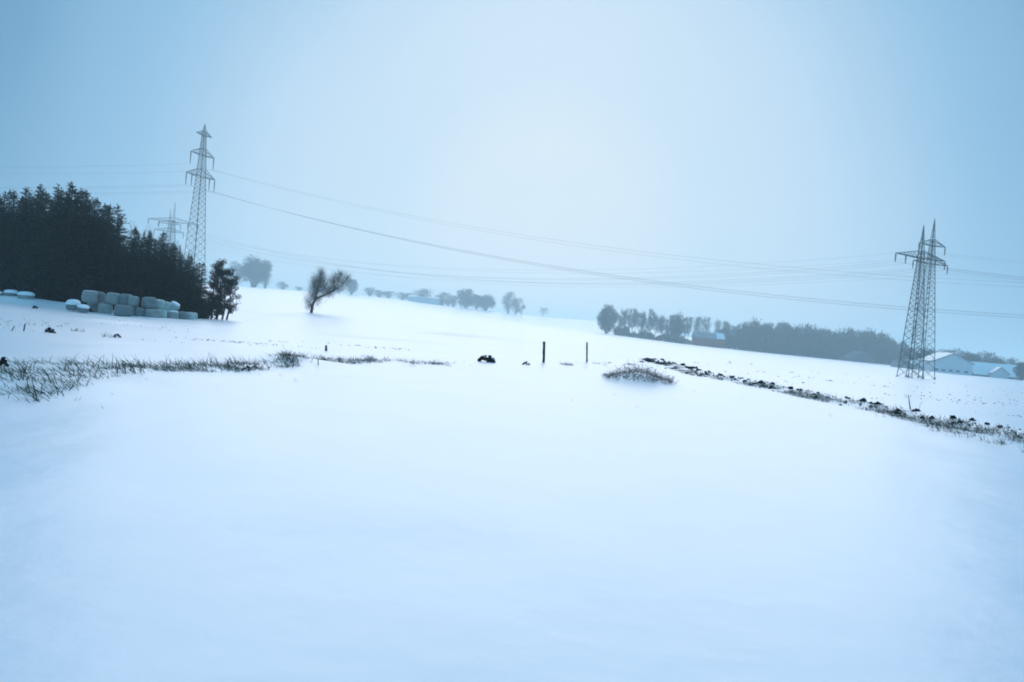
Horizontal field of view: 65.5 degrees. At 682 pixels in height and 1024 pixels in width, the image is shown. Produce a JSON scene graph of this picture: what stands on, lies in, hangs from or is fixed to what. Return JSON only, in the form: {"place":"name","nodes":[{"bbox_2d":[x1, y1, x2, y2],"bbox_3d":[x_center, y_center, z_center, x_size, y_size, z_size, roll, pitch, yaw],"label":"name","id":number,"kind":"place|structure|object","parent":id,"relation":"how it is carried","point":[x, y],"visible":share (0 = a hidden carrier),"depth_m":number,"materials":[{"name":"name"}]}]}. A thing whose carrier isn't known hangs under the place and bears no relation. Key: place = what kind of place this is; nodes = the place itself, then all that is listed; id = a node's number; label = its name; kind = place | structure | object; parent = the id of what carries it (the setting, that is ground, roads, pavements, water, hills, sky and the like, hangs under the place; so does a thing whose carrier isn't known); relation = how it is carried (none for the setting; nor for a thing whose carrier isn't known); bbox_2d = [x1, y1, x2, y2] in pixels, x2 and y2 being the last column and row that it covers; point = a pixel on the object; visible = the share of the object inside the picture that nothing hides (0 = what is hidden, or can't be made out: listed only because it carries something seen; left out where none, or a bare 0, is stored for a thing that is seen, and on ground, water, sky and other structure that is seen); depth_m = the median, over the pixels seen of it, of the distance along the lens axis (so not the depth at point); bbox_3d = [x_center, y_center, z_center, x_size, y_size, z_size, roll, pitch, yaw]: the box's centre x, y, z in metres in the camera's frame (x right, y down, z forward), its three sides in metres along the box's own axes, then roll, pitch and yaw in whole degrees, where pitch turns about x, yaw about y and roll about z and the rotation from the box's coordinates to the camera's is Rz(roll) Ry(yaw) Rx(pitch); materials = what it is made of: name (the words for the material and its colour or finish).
{"place":"outdoors","nodes":[
{"label":"outdoors","id":0,"kind":"place"},
{"bbox_2d":[0,327,832,416],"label":"grass","id":1,"kind":"structure","parent":0,"point":[284,356],"depth_m":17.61,"materials":[{"name":"plant"}]},
{"bbox_2d":[0,283,1023,681],"bbox_3d":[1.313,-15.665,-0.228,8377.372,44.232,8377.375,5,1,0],"label":"ground","id":2,"kind":"structure","parent":0,"point":[508,515],"depth_m":7.18,"materials":[{"name":"snow"}]},
{"bbox_2d":[0,205,12,289],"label":"conifer tree","id":3,"kind":"object","parent":2,"relation":"on","point":[2,216],"visible":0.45,"depth_m":92.82,"materials":[{"name":"green plant"}]},
{"bbox_2d":[0,206,19,284],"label":"conifer tree","id":4,"kind":"object","parent":2,"relation":"on","point":[12,212],"visible":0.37,"depth_m":92.60,"materials":[{"name":"green plant"}]},
{"bbox_2d":[0,189,23,233],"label":"conifer tree","id":5,"kind":"object","parent":2,"relation":"on","point":[10,202],"visible":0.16,"depth_m":96.80,"materials":[{"name":"green plant"}]},
{"bbox_2d":[0,198,30,291],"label":"conifer tree","id":6,"kind":"object","parent":2,"relation":"on","point":[3,250],"visible":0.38,"depth_m":92.19,"materials":[{"name":"green plant"}]},
{"bbox_2d":[0,193,40,289],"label":"conifer tree","id":7,"kind":"object","parent":2,"relation":"on","point":[28,216],"visible":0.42,"depth_m":92.24,"materials":[{"name":"green plant"}]},
{"bbox_2d":[0,192,48,293],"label":"conifer tree","id":8,"kind":"object","parent":2,"relation":"on","point":[20,238],"visible":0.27,"depth_m":91.82,"materials":[{"name":"green plant"}]},
{"bbox_2d":[17,291,34,298],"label":"silage bale","id":9,"kind":"object","parent":2,"relation":"on","point":[25,295],"visible":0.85,"depth_m":76.45},
{"bbox_2d":[0,190,56,283],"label":"conifer tree","id":10,"kind":"object","parent":2,"relation":"on","point":[46,195],"visible":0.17,"depth_m":91.94,"materials":[{"name":"green plant"}]},
{"bbox_2d":[6,197,57,290],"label":"conifer tree","id":11,"kind":"object","parent":2,"relation":"on","point":[36,235],"visible":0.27,"depth_m":85.11,"materials":[{"name":"green plant"}]},
{"bbox_2d":[0,194,81,290],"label":"conifer tree","id":12,"kind":"object","parent":2,"relation":"on","point":[58,199],"visible":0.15,"depth_m":84.80,"materials":[{"name":"green plant"}]},
{"bbox_2d":[12,202,72,300],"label":"conifer tree","id":13,"kind":"object","parent":2,"relation":"on","point":[41,254],"visible":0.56,"depth_m":80.37,"materials":[{"name":"green plant"}]},
{"bbox_2d":[32,197,73,301],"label":"conifer tree","id":14,"kind":"object","parent":2,"relation":"on","point":[55,229],"visible":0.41,"depth_m":80.44,"materials":[{"name":"green plant"}]},
{"bbox_2d":[34,185,93,301],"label":"conifer tree","id":15,"kind":"object","parent":2,"relation":"on","point":[70,205],"visible":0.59,"depth_m":80.21,"materials":[{"name":"green plant"}]},
{"bbox_2d":[37,187,99,303],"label":"conifer tree","id":16,"kind":"object","parent":2,"relation":"on","point":[77,203],"visible":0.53,"depth_m":80.27,"materials":[{"name":"green plant"}]},
{"bbox_2d":[65,299,80,310],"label":"silage bale","id":17,"kind":"object","parent":2,"relation":"on","point":[71,304],"visible":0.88,"depth_m":65.57},
{"bbox_2d":[38,199,116,304],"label":"conifer tree","id":18,"kind":"object","parent":2,"relation":"on","point":[87,270],"visible":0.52,"depth_m":79.98,"materials":[{"name":"green plant"}]},
{"bbox_2d":[53,219,121,302],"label":"conifer tree","id":19,"kind":"object","parent":2,"relation":"on","point":[91,267],"visible":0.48,"depth_m":80.11,"materials":[{"name":"green plant"}]},
{"bbox_2d":[69,280,108,303],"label":"shrub","id":20,"kind":"object","parent":2,"relation":"on","point":[89,283],"visible":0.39,"depth_m":78.97,"materials":[{"name":"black plant"}]},
{"bbox_2d":[81,290,97,302],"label":"silage bale","id":21,"kind":"object","parent":2,"relation":"on","point":[89,296],"visible":1,"depth_m":67.53},
{"bbox_2d":[67,206,130,303],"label":"conifer tree","id":22,"kind":"object","parent":2,"relation":"on","point":[105,246],"visible":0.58,"depth_m":80.60,"materials":[{"name":"green plant"}]},
{"bbox_2d":[98,303,112,313],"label":"silage bale","id":23,"kind":"object","parent":2,"relation":"on","point":[104,308],"visible":0.84,"depth_m":67.57},
{"bbox_2d":[105,292,119,304],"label":"silage bale","id":24,"kind":"object","parent":23,"relation":"on","point":[112,298],"visible":0.98,"depth_m":67.85},
{"bbox_2d":[86,226,128,308],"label":"conifer tree","id":25,"kind":"object","parent":2,"relation":"on","point":[112,254],"visible":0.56,"depth_m":80.72,"materials":[{"name":"green plant"}]},
{"bbox_2d":[102,203,132,268],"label":"conifer tree","id":26,"kind":"object","parent":2,"relation":"on","point":[119,214],"visible":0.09,"depth_m":87.81,"materials":[{"name":"green plant"}]},
{"bbox_2d":[109,217,132,276],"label":"conifer tree","id":27,"kind":"object","parent":2,"relation":"on","point":[118,225],"visible":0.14,"depth_m":85.84,"materials":[{"name":"green plant"}]},
{"bbox_2d":[113,247,129,307],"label":"conifer tree","id":28,"kind":"object","parent":2,"relation":"on","point":[122,272],"visible":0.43,"depth_m":80.84,"materials":[{"name":"green plant"}]},
{"bbox_2d":[113,305,132,315],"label":"silage bale","id":29,"kind":"object","parent":2,"relation":"on","point":[122,310],"visible":0.91,"depth_m":65.95},
{"bbox_2d":[108,236,147,309],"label":"conifer tree","id":30,"kind":"object","parent":2,"relation":"on","point":[131,261],"visible":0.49,"depth_m":80.64,"materials":[{"name":"green plant"}]},
{"bbox_2d":[118,231,143,278],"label":"conifer tree","id":31,"kind":"object","parent":2,"relation":"on","point":[138,237],"visible":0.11,"depth_m":85.83,"materials":[{"name":"green plant"}]},
{"bbox_2d":[118,286,148,307],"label":"shrub","id":32,"kind":"object","parent":2,"relation":"on","point":[128,291],"visible":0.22,"depth_m":79.49,"materials":[{"name":"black plant"}]},
{"bbox_2d":[128,305,138,315],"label":"silage bale","id":33,"kind":"object","parent":2,"relation":"on","point":[134,308],"visible":0.25,"depth_m":68.15},
{"bbox_2d":[119,294,132,305],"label":"silage bale","id":34,"kind":"object","parent":33,"relation":"on","point":[123,299],"visible":0.74,"depth_m":68.02},
{"bbox_2d":[128,296,138,305],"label":"silage bale","id":35,"kind":"object","parent":33,"relation":"on","point":[133,300],"visible":1,"depth_m":67.85},
{"bbox_2d":[119,236,157,308],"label":"conifer tree","id":36,"kind":"object","parent":2,"relation":"on","point":[137,267],"visible":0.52,"depth_m":80.61,"materials":[{"name":"green plant"}]},
{"bbox_2d":[124,237,167,307],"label":"conifer tree","id":37,"kind":"object","parent":2,"relation":"on","point":[144,282],"visible":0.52,"depth_m":80.58,"materials":[{"name":"green plant"}]},
{"bbox_2d":[144,309,161,317],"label":"silage bale","id":38,"kind":"object","parent":2,"relation":"on","point":[156,313],"visible":0.83,"depth_m":67.95},
{"bbox_2d":[141,297,156,308],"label":"silage bale","id":39,"kind":"object","parent":38,"relation":"on","point":[148,302],"visible":1,"depth_m":68.12},
{"bbox_2d":[137,236,172,300],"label":"conifer tree","id":40,"kind":"object","parent":2,"relation":"on","point":[161,251],"visible":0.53,"depth_m":80.64,"materials":[{"name":"green plant"}]},
{"bbox_2d":[140,247,183,300],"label":"conifer tree","id":41,"kind":"object","parent":2,"relation":"on","point":[164,278],"visible":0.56,"depth_m":80.17,"materials":[{"name":"green plant"}]},
{"bbox_2d":[154,210,183,255],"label":"lattice pylon","id":42,"kind":"object","parent":2,"relation":"on","point":[170,228],"visible":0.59,"depth_m":479.03,"materials":[{"name":"metal"}]},
{"bbox_2d":[156,251,189,311],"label":"conifer tree","id":43,"kind":"object","parent":2,"relation":"on","point":[171,288],"visible":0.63,"depth_m":80.08,"materials":[{"name":"green plant"}]},
{"bbox_2d":[148,206,198,262],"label":"lattice pylon","id":44,"kind":"object","parent":2,"relation":"on","point":[172,224],"visible":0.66,"depth_m":453.80,"materials":[{"name":"metal"}]},
{"bbox_2d":[169,260,205,318],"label":"conifer tree","id":45,"kind":"object","parent":2,"relation":"on","point":[185,286],"visible":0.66,"depth_m":79.94,"materials":[{"name":"green plant"}]},
{"bbox_2d":[178,263,210,318],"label":"conifer tree","id":46,"kind":"object","parent":2,"relation":"on","point":[193,300],"visible":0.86,"depth_m":79.69,"materials":[{"name":"green plant"}]},
{"bbox_2d":[183,300,212,318],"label":"shrub","id":47,"kind":"object","parent":2,"relation":"on","point":[205,309],"visible":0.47,"depth_m":80.40,"materials":[{"name":"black plant"}]},
{"bbox_2d":[183,125,214,286],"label":"lattice pylon","id":48,"kind":"object","parent":2,"relation":"on","point":[202,167],"visible":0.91,"depth_m":328.56,"materials":[{"name":"metal"}]},
{"bbox_2d":[2,191,1023,317],"bbox_3d":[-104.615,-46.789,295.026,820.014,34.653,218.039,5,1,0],"label":"power cable","id":49,"kind":"object","parent":48,"relation":"hanging from","point":[557,268],"visible":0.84,"depth_m":282.42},
{"bbox_2d":[6,186,1023,315],"bbox_3d":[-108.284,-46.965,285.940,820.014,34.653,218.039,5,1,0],"label":"power cable","id":50,"kind":"object","parent":48,"relation":"hanging from","point":[523,261],"visible":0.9,"depth_m":273.14,"materials":[{"name":"metal"}]},
{"bbox_2d":[72,164,1019,282],"bbox_3d":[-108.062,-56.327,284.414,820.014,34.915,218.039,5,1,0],"label":"power cable","id":51,"kind":"object","parent":48,"relation":"hanging from","point":[560,240],"visible":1,"depth_m":269.62,"materials":[{"name":"metal"}]},
{"bbox_2d":[109,184,1018,314],"bbox_3d":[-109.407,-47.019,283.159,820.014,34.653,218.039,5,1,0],"label":"power cable","id":52,"kind":"object","parent":48,"relation":"hanging from","point":[563,267],"visible":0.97,"depth_m":270.39,"materials":[{"name":"metal"}]},
{"bbox_2d":[136,170,1017,286],"bbox_3d":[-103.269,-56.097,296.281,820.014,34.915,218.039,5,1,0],"label":"power cable","id":53,"kind":"object","parent":48,"relation":"hanging from","point":[600,249],"visible":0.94,"depth_m":277.84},
{"bbox_2d":[155,192,1014,317],"bbox_3d":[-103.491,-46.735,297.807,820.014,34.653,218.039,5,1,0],"label":"power cable","id":54,"kind":"object","parent":48,"relation":"hanging from","point":[613,277],"visible":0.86,"depth_m":276.38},
{"bbox_2d":[193,264,216,318],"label":"conifer tree","id":55,"kind":"object","parent":2,"relation":"on","point":[201,285],"visible":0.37,"depth_m":84.01,"materials":[{"name":"green plant"}]},
{"bbox_2d":[200,298,225,319],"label":"shrub","id":56,"kind":"object","parent":2,"relation":"on","point":[219,306],"visible":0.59,"depth_m":81.80,"materials":[{"name":"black plant"}]},
{"bbox_2d":[204,262,225,318],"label":"leafy tree","id":57,"kind":"object","parent":2,"relation":"on","point":[216,281],"visible":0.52,"depth_m":86.70,"materials":[{"name":"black plant"}]},
{"bbox_2d":[209,258,241,319],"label":"leafy tree","id":58,"kind":"object","parent":2,"relation":"on","point":[227,282],"visible":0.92,"depth_m":85.72,"materials":[{"name":"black plant"}]},
{"bbox_2d":[229,260,245,283],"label":"broadleaf tree","id":59,"kind":"object","parent":2,"relation":"on","point":[235,268],"visible":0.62,"depth_m":1235.54,"materials":[{"name":"grey plant"}]},
{"bbox_2d":[238,254,271,287],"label":"round tree","id":60,"kind":"object","parent":2,"relation":"on","point":[252,270],"visible":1,"depth_m":1166.64,"materials":[{"name":"grey plant"}]},
{"bbox_2d":[302,266,351,312],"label":"willow tree","id":61,"kind":"object","parent":2,"relation":"on","point":[319,283],"visible":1,"depth_m":169.68,"materials":[{"name":"plant"}]},
{"bbox_2d":[344,278,358,294],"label":"broadleaf tree","id":62,"kind":"object","parent":2,"relation":"on","point":[353,285],"visible":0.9,"depth_m":1340.52,"materials":[{"name":"grey plant"}]},
{"bbox_2d":[407,295,441,304],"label":"long building","id":63,"kind":"structure","parent":2,"relation":"on","point":[427,299],"depth_m":1391.24,"materials":[{"name":"white"}]},
{"bbox_2d":[455,288,477,307],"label":"broadleaf tree","id":64,"kind":"object","parent":2,"relation":"on","point":[466,298],"visible":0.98,"depth_m":1398.62,"materials":[{"name":"grey plant"}]},
{"bbox_2d":[474,294,496,310],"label":"broadleaf tree","id":65,"kind":"object","parent":2,"relation":"on","point":[485,301],"visible":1,"depth_m":1396.13,"materials":[{"name":"grey plant"}]},
{"bbox_2d":[477,355,495,362],"bbox_3d":[-1.178,0.848,37.033,0.877,0.427,0.446,5,1,0],"label":"soil heap","id":66,"kind":"object","parent":2,"relation":"on","point":[489,358],"visible":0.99,"depth_m":36.91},
{"bbox_2d":[501,291,515,312],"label":"broadleaf tree","id":67,"kind":"object","parent":2,"relation":"on","point":[508,298],"visible":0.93,"depth_m":1417.53,"materials":[{"name":"grey plant"}]},
{"bbox_2d":[0,319,1021,415],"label":"soil crumbs","id":68,"kind":"object","parent":2,"relation":"on","point":[695,362],"visible":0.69,"depth_m":39.62,"materials":[{"name":"soil"}]},
{"bbox_2d":[595,304,619,333],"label":"round tree","id":69,"kind":"object","parent":2,"relation":"on","point":[607,316],"visible":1,"depth_m":860.60,"materials":[{"name":"grey plant"}]},
{"bbox_2d":[601,359,677,384],"bbox_3d":[4.808,1.084,29.826,3.018,0.836,2.710,5,1,0],"label":"twig bush","id":70,"kind":"object","parent":2,"relation":"on","point":[649,372],"visible":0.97,"depth_m":29.54,"materials":[{"name":"plant"}]},
{"bbox_2d":[668,312,685,342],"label":"round tree","id":71,"kind":"object","parent":2,"relation":"on","point":[677,327],"visible":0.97,"depth_m":871.64,"materials":[{"name":"grey plant"}]},
{"bbox_2d":[691,331,725,347],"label":"red barn","id":72,"kind":"structure","parent":2,"relation":"on","point":[709,339],"depth_m":840.37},
{"bbox_2d":[725,335,738,348],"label":"broadleaf tree","id":73,"kind":"object","parent":2,"relation":"on","point":[728,345],"visible":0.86,"depth_m":871.63,"materials":[{"name":"grey plant"}]},
{"bbox_2d":[734,338,752,350],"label":"hedge tree","id":74,"kind":"object","parent":2,"relation":"on","point":[747,344],"visible":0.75,"depth_m":871.73,"materials":[{"name":"grey plant"}]},
{"bbox_2d":[732,321,755,347],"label":"broadleaf tree","id":75,"kind":"object","parent":2,"relation":"on","point":[740,332],"visible":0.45,"depth_m":886.71,"materials":[{"name":"grey plant"}]},
{"bbox_2d":[739,328,758,350],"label":"hedge tree","id":76,"kind":"object","parent":2,"relation":"on","point":[744,335],"visible":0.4,"depth_m":876.02,"materials":[{"name":"grey plant"}]},
{"bbox_2d":[745,317,765,337],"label":"broadleaf tree","id":77,"kind":"object","parent":2,"relation":"on","point":[758,326],"visible":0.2,"depth_m":900.74,"materials":[{"name":"grey plant"}]},
{"bbox_2d":[752,330,772,352],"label":"hedge tree","id":78,"kind":"object","parent":2,"relation":"on","point":[766,340],"visible":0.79,"depth_m":870.66,"materials":[{"name":"grey plant"}]},
{"bbox_2d":[756,323,783,342],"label":"broadleaf tree","id":79,"kind":"object","parent":2,"relation":"on","point":[769,329],"visible":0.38,"depth_m":887.58,"materials":[{"name":"grey plant"}]},
{"bbox_2d":[770,336,788,354],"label":"hedge tree","id":80,"kind":"object","parent":2,"relation":"on","point":[781,342],"visible":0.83,"depth_m":869.46,"materials":[{"name":"grey plant"}]},
{"bbox_2d":[774,321,798,354],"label":"broadleaf tree","id":81,"kind":"object","parent":2,"relation":"on","point":[780,328],"visible":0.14,"depth_m":901.50,"materials":[{"name":"grey plant"}]},
{"bbox_2d":[781,323,812,345],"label":"broadleaf tree","id":82,"kind":"object","parent":2,"relation":"on","point":[800,330],"visible":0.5,"depth_m":883.88,"materials":[{"name":"grey plant"}]},
{"bbox_2d":[790,342,809,355],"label":"hedge tree","id":83,"kind":"object","parent":2,"relation":"on","point":[799,351],"visible":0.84,"depth_m":870.79,"materials":[{"name":"grey plant"}]},
{"bbox_2d":[799,322,819,355],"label":"broadleaf tree","id":84,"kind":"object","parent":2,"relation":"on","point":[810,330],"visible":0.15,"depth_m":904.90,"materials":[{"name":"grey plant"}]},
{"bbox_2d":[807,346,826,357],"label":"hedge tree","id":85,"kind":"object","parent":2,"relation":"on","point":[819,353],"visible":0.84,"depth_m":868.28,"materials":[{"name":"grey plant"}]},
{"bbox_2d":[809,327,837,347],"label":"broadleaf tree","id":86,"kind":"object","parent":2,"relation":"on","point":[822,335],"visible":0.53,"depth_m":885.11,"materials":[{"name":"grey plant"}]},
{"bbox_2d":[826,339,848,359],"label":"hedge tree","id":87,"kind":"object","parent":2,"relation":"on","point":[840,349],"visible":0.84,"depth_m":870.02,"materials":[{"name":"grey plant"}]},
{"bbox_2d":[834,327,861,358],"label":"broadleaf tree","id":88,"kind":"object","parent":2,"relation":"on","point":[846,338],"visible":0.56,"depth_m":885.70,"materials":[{"name":"grey plant"}]},
{"bbox_2d":[840,351,875,362],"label":"field shed","id":89,"kind":"structure","parent":2,"relation":"on","point":[858,356],"depth_m":842.02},
{"bbox_2d":[858,327,888,361],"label":"broadleaf tree","id":90,"kind":"object","parent":2,"relation":"on","point":[874,340],"visible":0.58,"depth_m":882.68,"materials":[{"name":"grey plant"}]},
{"bbox_2d":[863,342,884,363],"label":"hedge tree","id":91,"kind":"object","parent":2,"relation":"on","point":[879,352],"visible":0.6,"depth_m":869.97,"materials":[{"name":"grey plant"}]},
{"bbox_2d":[885,339,899,356],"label":"broadleaf tree","id":92,"kind":"object","parent":2,"relation":"on","point":[894,347],"visible":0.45,"depth_m":886.27,"materials":[{"name":"grey plant"}]},
{"bbox_2d":[890,359,917,368],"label":"farm shed","id":93,"kind":"structure","parent":2,"relation":"on","point":[894,362],"depth_m":643.20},
{"bbox_2d":[895,225,945,378],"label":"lattice pylon","id":94,"kind":"object","parent":2,"relation":"on","point":[920,258],"visible":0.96,"depth_m":239.23,"materials":[{"name":"metal"}]},
{"bbox_2d":[150,225,1019,278],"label":"power cable","id":95,"kind":"object","parent":94,"relation":"hanging from","point":[646,277],"visible":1,"depth_m":278.42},
{"bbox_2d":[905,219,947,378],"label":"lattice pylon","id":96,"kind":"object","parent":2,"relation":"on","point":[931,245],"visible":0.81,"depth_m":253.26,"materials":[{"name":"metal"}]},
{"bbox_2d":[917,352,974,374],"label":"farmhouse","id":97,"kind":"object","parent":2,"relation":"on","point":[952,363],"visible":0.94,"depth_m":595.15,"materials":[{"name":"white"}]},
{"bbox_2d":[973,350,1002,363],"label":"broadleaf tree","id":98,"kind":"object","parent":2,"relation":"on","point":[988,355],"visible":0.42,"depth_m":689.52,"materials":[{"name":"grey plant"}]},
{"bbox_2d":[970,361,1022,379],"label":"snowy barn","id":99,"kind":"structure","parent":2,"relation":"on","point":[983,369],"depth_m":620.54,"materials":[{"name":"snow"}]},
{"bbox_2d":[988,367,1009,378],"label":"outbuilding","id":100,"kind":"structure","parent":2,"relation":"on","point":[998,372],"depth_m":609.09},
{"bbox_2d":[1012,361,1023,379],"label":"broadleaf tree","id":101,"kind":"object","parent":2,"relation":"on","point":[1019,373],"visible":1,"depth_m":597.37,"materials":[{"name":"grey plant"}]},
{"bbox_2d":[0,0,1023,365],"label":"sky","id":102,"kind":"structure","parent":0,"point":[764,132],"materials":[{"name":"blue"}]},
{"bbox_2d":[640,358,1023,451],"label":"grass","id":103,"kind":"structure","parent":0,"point":[948,427],"depth_m":22.69,"materials":[{"name":"plant"}]},
{"bbox_2d":[654,363,1022,440],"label":"stone wall","id":104,"kind":"structure","parent":0,"point":[843,401],"depth_m":28.43,"materials":[{"name":"stone"}]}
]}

